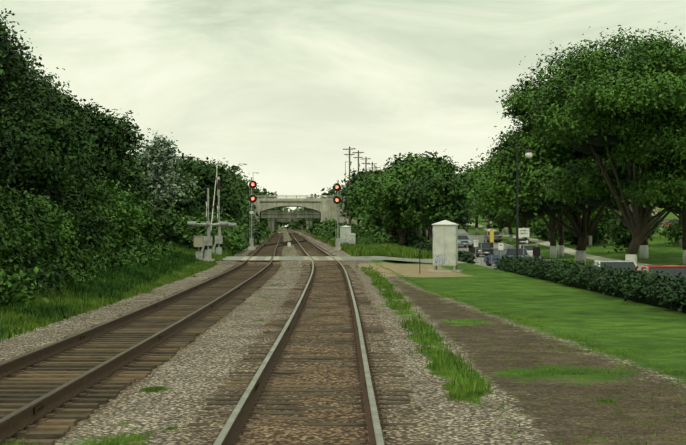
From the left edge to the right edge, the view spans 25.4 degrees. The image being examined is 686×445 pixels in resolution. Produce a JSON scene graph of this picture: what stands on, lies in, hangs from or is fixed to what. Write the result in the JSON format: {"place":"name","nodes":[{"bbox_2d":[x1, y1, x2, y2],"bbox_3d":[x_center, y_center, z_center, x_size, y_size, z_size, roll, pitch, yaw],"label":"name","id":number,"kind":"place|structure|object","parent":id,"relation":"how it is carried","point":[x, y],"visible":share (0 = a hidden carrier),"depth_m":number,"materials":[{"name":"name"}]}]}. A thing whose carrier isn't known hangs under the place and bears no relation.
{"place":"outdoors","nodes":[
{"label":"outdoors","id":0,"kind":"place"},
{"bbox_2d":[0,236,240,342],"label":"tall grass","id":1,"kind":"structure","parent":0,"point":[18,324],"depth_m":48.28,"materials":[{"name":"green plant"}]},
{"bbox_2d":[0,208,685,444],"bbox_3d":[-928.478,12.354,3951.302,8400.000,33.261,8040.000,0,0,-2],"label":"ground","id":2,"kind":"structure","parent":0,"point":[193,376],"depth_m":25.15,"materials":[{"name":"grey gravel"}]},
{"bbox_2d":[0,230,282,442],"bbox_3d":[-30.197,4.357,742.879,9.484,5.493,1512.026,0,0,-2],"label":"rails","id":3,"kind":"object","parent":2,"relation":"on","point":[12,423],"visible":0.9,"depth_m":25.76,"materials":[{"name":"brown metal"}]},
{"bbox_2d":[0,233,283,444],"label":"sleepers","id":4,"kind":"object","parent":2,"relation":"on","point":[22,389],"visible":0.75,"depth_m":25.66,"materials":[{"name":"brown wood"}]},
{"bbox_2d":[0,250,277,441],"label":"sleeper plates","id":5,"kind":"object","parent":4,"relation":"on","point":[41,418],"visible":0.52,"depth_m":26.82,"materials":[{"name":"brown metal"}]},
{"bbox_2d":[133,132,206,206],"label":"tree","id":6,"kind":"object","parent":2,"relation":"on","point":[161,150],"visible":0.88,"depth_m":122.64,"materials":[{"name":"green plant"}]},
{"bbox_2d":[173,153,192,163],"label":"street light","id":7,"kind":"object","parent":2,"relation":"on","point":[184,156],"visible":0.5,"depth_m":163.97,"materials":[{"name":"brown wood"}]},
{"bbox_2d":[34,251,366,413],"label":"rail joints","id":8,"kind":"object","parent":2,"relation":"on","point":[38,408],"visible":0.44,"depth_m":20.52,"materials":[{"name":"brown metal"}]},
{"bbox_2d":[187,161,228,261],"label":"crossing gate","id":9,"kind":"structure","parent":2,"relation":"on","point":[201,241],"depth_m":89.44,"materials":[{"name":"metal"}]},
{"bbox_2d":[201,166,236,253],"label":"crossing gate","id":10,"kind":"structure","parent":2,"relation":"on","point":[219,239],"depth_m":103.30,"materials":[{"name":"metal"}]},
{"bbox_2d":[0,8,482,256],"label":"trees","id":11,"kind":"object","parent":2,"relation":"on","point":[63,131],"visible":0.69,"depth_m":59.20,"materials":[{"name":"green plant"}]},
{"bbox_2d":[248,177,256,249],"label":"signal","id":12,"kind":"object","parent":2,"relation":"on","point":[252,197],"visible":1,"depth_m":139.19,"materials":[{"name":"black paint"}]},
{"bbox_2d":[257,243,293,247],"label":"crossover sleepers","id":13,"kind":"object","parent":2,"relation":"on","point":[276,245],"visible":0.25,"depth_m":153.91,"materials":[{"name":"brown wood"}]},
{"bbox_2d":[262,239,305,247],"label":"railroad crossover track","id":14,"kind":"structure","parent":13,"relation":"on","point":[286,242],"depth_m":177.61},
{"bbox_2d":[275,218,303,229],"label":"overpass bridge","id":15,"kind":"structure","parent":2,"relation":"on","point":[284,220],"depth_m":898.95,"materials":[{"name":"concrete"}]},
{"bbox_2d":[213,229,384,444],"bbox_3d":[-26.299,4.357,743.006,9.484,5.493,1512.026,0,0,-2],"label":"rails","id":16,"kind":"object","parent":2,"relation":"on","point":[230,432],"visible":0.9,"depth_m":20.74,"materials":[{"name":"grey metal"}]},
{"bbox_2d":[183,235,432,258],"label":"grass","id":17,"kind":"structure","parent":2,"relation":"on","point":[380,249],"depth_m":112.04,"materials":[{"name":"green plant"}]},
{"bbox_2d":[183,233,435,444],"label":"sleepers","id":18,"kind":"object","parent":2,"relation":"on","point":[311,308],"visible":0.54,"depth_m":24.89,"materials":[{"name":"brown wood"}]},
{"bbox_2d":[211,249,392,443],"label":"sleeper plates","id":19,"kind":"object","parent":18,"relation":"on","point":[354,341],"visible":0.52,"depth_m":23.34,"materials":[{"name":"metal"}]},
{"bbox_2d":[0,381,618,444],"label":"grass","id":20,"kind":"structure","parent":2,"relation":"on","point":[156,388],"depth_m":19.12,"materials":[{"name":"green plant"}]},
{"bbox_2d":[248,161,399,224],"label":"bridge","id":21,"kind":"structure","parent":2,"relation":"on","point":[324,207],"depth_m":349.32,"materials":[{"name":"concrete"}]},
{"bbox_2d":[0,17,664,293],"bbox_3d":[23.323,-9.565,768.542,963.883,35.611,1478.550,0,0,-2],"label":"trees","id":22,"kind":"object","parent":2,"relation":"on","point":[234,193],"visible":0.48,"depth_m":156.34,"materials":[{"name":"green plant"}]},
{"bbox_2d":[333,180,340,250],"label":"signal","id":23,"kind":"object","parent":2,"relation":"on","point":[337,188],"visible":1,"depth_m":137.45,"materials":[{"name":"black paint"}]},
{"bbox_2d":[0,22,685,309],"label":"trees","id":24,"kind":"object","parent":2,"relation":"on","point":[573,93],"visible":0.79,"depth_m":95.42,"materials":[{"name":"green plant"}]},
{"bbox_2d":[0,65,685,312],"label":"foliage","id":25,"kind":"object","parent":2,"relation":"on","point":[599,143],"visible":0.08,"depth_m":95.74,"materials":[{"name":"green plant"}]},
{"bbox_2d":[3,108,685,265],"bbox_3d":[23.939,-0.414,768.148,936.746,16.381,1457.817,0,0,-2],"label":"tree trunks","id":26,"kind":"object","parent":2,"relation":"on","point":[635,224],"visible":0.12,"depth_m":117.84,"materials":[{"name":"brown plant"}]},
{"bbox_2d":[340,225,350,243],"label":"relay cabinet","id":27,"kind":"object","parent":2,"relation":"on","point":[345,230],"visible":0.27,"depth_m":152.13,"materials":[{"name":"metal"}]},
{"bbox_2d":[343,147,355,224],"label":"utility pole","id":28,"kind":"object","parent":2,"relation":"on","point":[349,154],"visible":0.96,"depth_m":267.59,"materials":[{"name":"brown wood"}]},
{"bbox_2d":[348,233,355,244],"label":"relay cabinet","id":29,"kind":"object","parent":2,"relation":"on","point":[352,238],"visible":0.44,"depth_m":146.84,"materials":[{"name":"metal"}]},
{"bbox_2d":[352,150,363,224],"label":"utility pole","id":30,"kind":"object","parent":2,"relation":"on","point":[358,152],"visible":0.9,"depth_m":299.69,"materials":[{"name":"brown wood"}]},
{"bbox_2d":[361,157,370,170],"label":"utility pole","id":31,"kind":"object","parent":2,"relation":"on","point":[366,163],"visible":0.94,"depth_m":331.85,"materials":[{"name":"brown wood"}]},
{"bbox_2d":[261,211,471,231],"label":"overpass bridge","id":32,"kind":"structure","parent":2,"relation":"on","point":[271,217],"depth_m":599.27,"materials":[{"name":"concrete"}]},
{"bbox_2d":[355,264,496,401],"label":"shoulder weeds","id":33,"kind":"object","parent":2,"relation":"on","point":[395,304],"visible":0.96,"depth_m":27.62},
{"bbox_2d":[427,220,462,271],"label":"relay cabinet","id":34,"kind":"object","parent":2,"relation":"on","point":[445,242],"visible":0.98,"depth_m":75.20,"materials":[{"name":"metal"}]},
{"bbox_2d":[498,242,502,258],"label":"no parking sign","id":35,"kind":"object","parent":2,"relation":"on","point":[500,246],"visible":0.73,"depth_m":87.79,"materials":[{"name":"white metal"}]},
{"bbox_2d":[516,147,531,255],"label":"street lamp","id":36,"kind":"object","parent":2,"relation":"on","point":[528,153],"visible":0.88,"depth_m":81.30,"materials":[{"name":"black metal"}]},
{"bbox_2d":[389,228,685,311],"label":"hedge foliage","id":37,"kind":"object","parent":2,"relation":"on","point":[575,272],"visible":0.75,"depth_m":52.37,"materials":[{"name":"green plant"}]},
{"bbox_2d":[629,205,658,217],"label":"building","id":38,"kind":"structure","parent":2,"relation":"on","point":[630,208],"depth_m":298.76,"materials":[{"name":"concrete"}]},
{"bbox_2d":[659,219,678,227],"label":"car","id":39,"kind":"object","parent":2,"relation":"on","point":[669,220],"visible":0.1,"depth_m":225.68,"materials":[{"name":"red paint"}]},
{"bbox_2d":[0,0,685,226],"label":"sky","id":40,"kind":"structure","parent":0,"point":[279,89],"materials":[{"name":"white"}]},
{"bbox_2d":[223,256,464,262],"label":"crossing road","id":41,"kind":"structure","parent":0,"point":[319,258],"depth_m":97.12,"materials":[{"name":"concrete"}]},
{"bbox_2d":[241,256,432,261],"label":"crossing panels","id":42,"kind":"object","parent":41,"relation":"on","point":[277,258],"visible":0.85,"depth_m":95.67,"materials":[{"name":"grey concrete"}]},
{"bbox_2d":[474,239,477,264],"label":"no parking sign","id":43,"kind":"object","parent":41,"relation":"on","point":[475,243],"visible":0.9,"depth_m":99.79,"materials":[{"name":"white metal"}]},
{"bbox_2d":[479,235,483,265],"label":"sign back","id":44,"kind":"object","parent":41,"relation":"on","point":[481,239],"visible":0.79,"depth_m":97.34,"materials":[{"name":"white paint"}]},
{"bbox_2d":[490,229,493,267],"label":"bus stop sign","id":45,"kind":"object","parent":41,"relation":"on","point":[491,240],"visible":0.92,"depth_m":91.79,"materials":[{"name":"yellow metal"}]},
{"bbox_2d":[426,229,510,269],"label":"street","id":46,"kind":"structure","parent":0,"point":[472,238],"depth_m":178.03,"materials":[{"name":"grey asphalt"}]},
{"bbox_2d":[458,235,471,247],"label":"blue grey car","id":47,"kind":"object","parent":46,"relation":"on","point":[464,240],"visible":0.58,"depth_m":174.17,"materials":[{"name":"blue paint"}]},
{"bbox_2d":[468,243,493,256],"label":"dark car","id":48,"kind":"object","parent":46,"relation":"on","point":[486,248],"visible":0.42,"depth_m":149.13,"materials":[{"name":"grey paint"}]},
{"bbox_2d":[420,228,552,260],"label":"street kerbs","id":49,"kind":"structure","parent":46,"relation":"on","point":[497,241],"depth_m":193.56,"materials":[{"name":"grey concrete"}]},
{"bbox_2d":[483,231,501,241],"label":"parked vehicle","id":50,"kind":"object","parent":46,"relation":"on","point":[497,236],"visible":0.85,"depth_m":194.97,"materials":[{"name":"beige paint"}]},
{"bbox_2d":[484,248,528,265],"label":"car","id":51,"kind":"object","parent":46,"relation":"on","point":[510,252],"visible":0.38,"depth_m":113.31,"materials":[{"name":"blue paint"}]},
{"bbox_2d":[519,227,528,256],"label":"one way sign","id":52,"kind":"object","parent":46,"relation":"on","point":[523,232],"visible":0.83,"depth_m":83.82,"materials":[{"name":"white metal"}]},
{"bbox_2d":[519,245,540,258],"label":"white car","id":53,"kind":"object","parent":46,"relation":"on","point":[529,248],"visible":0.17,"depth_m":138.05,"materials":[{"name":"grey paint"}]},
{"bbox_2d":[533,243,540,258],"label":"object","id":54,"kind":"object","parent":46,"relation":"on","point":[536,251],"visible":0.81,"depth_m":114.92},
{"bbox_2d":[592,260,636,271],"bbox_3d":[11.318,2.307,63.879,2.020,1.420,4.708,0,0,-2],"label":"white car","id":55,"kind":"object","parent":46,"relation":"on","point":[622,264],"visible":0.1,"depth_m":63.05,"materials":[{"name":"grey paint"}]},
{"bbox_2d":[634,265,685,278],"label":"red car","id":56,"kind":"object","parent":46,"relation":"on","point":[674,270],"visible":0.19,"depth_m":54.42,"materials":[{"name":"red paint"}]},
{"bbox_2d":[368,261,685,444],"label":"dirt path","id":57,"kind":"structure","parent":0,"point":[512,318],"depth_m":23.42,"materials":[{"name":"brown soil"}]},
{"bbox_2d":[411,289,685,405],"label":"lawn","id":58,"kind":"structure","parent":0,"point":[613,304],"depth_m":35.78,"materials":[{"name":"green plant"}]},
{"bbox_2d":[469,223,650,264],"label":"sidewalk","id":59,"kind":"structure","parent":0,"point":[569,250],"depth_m":166.06,"materials":[{"name":"concrete"}]}
]}

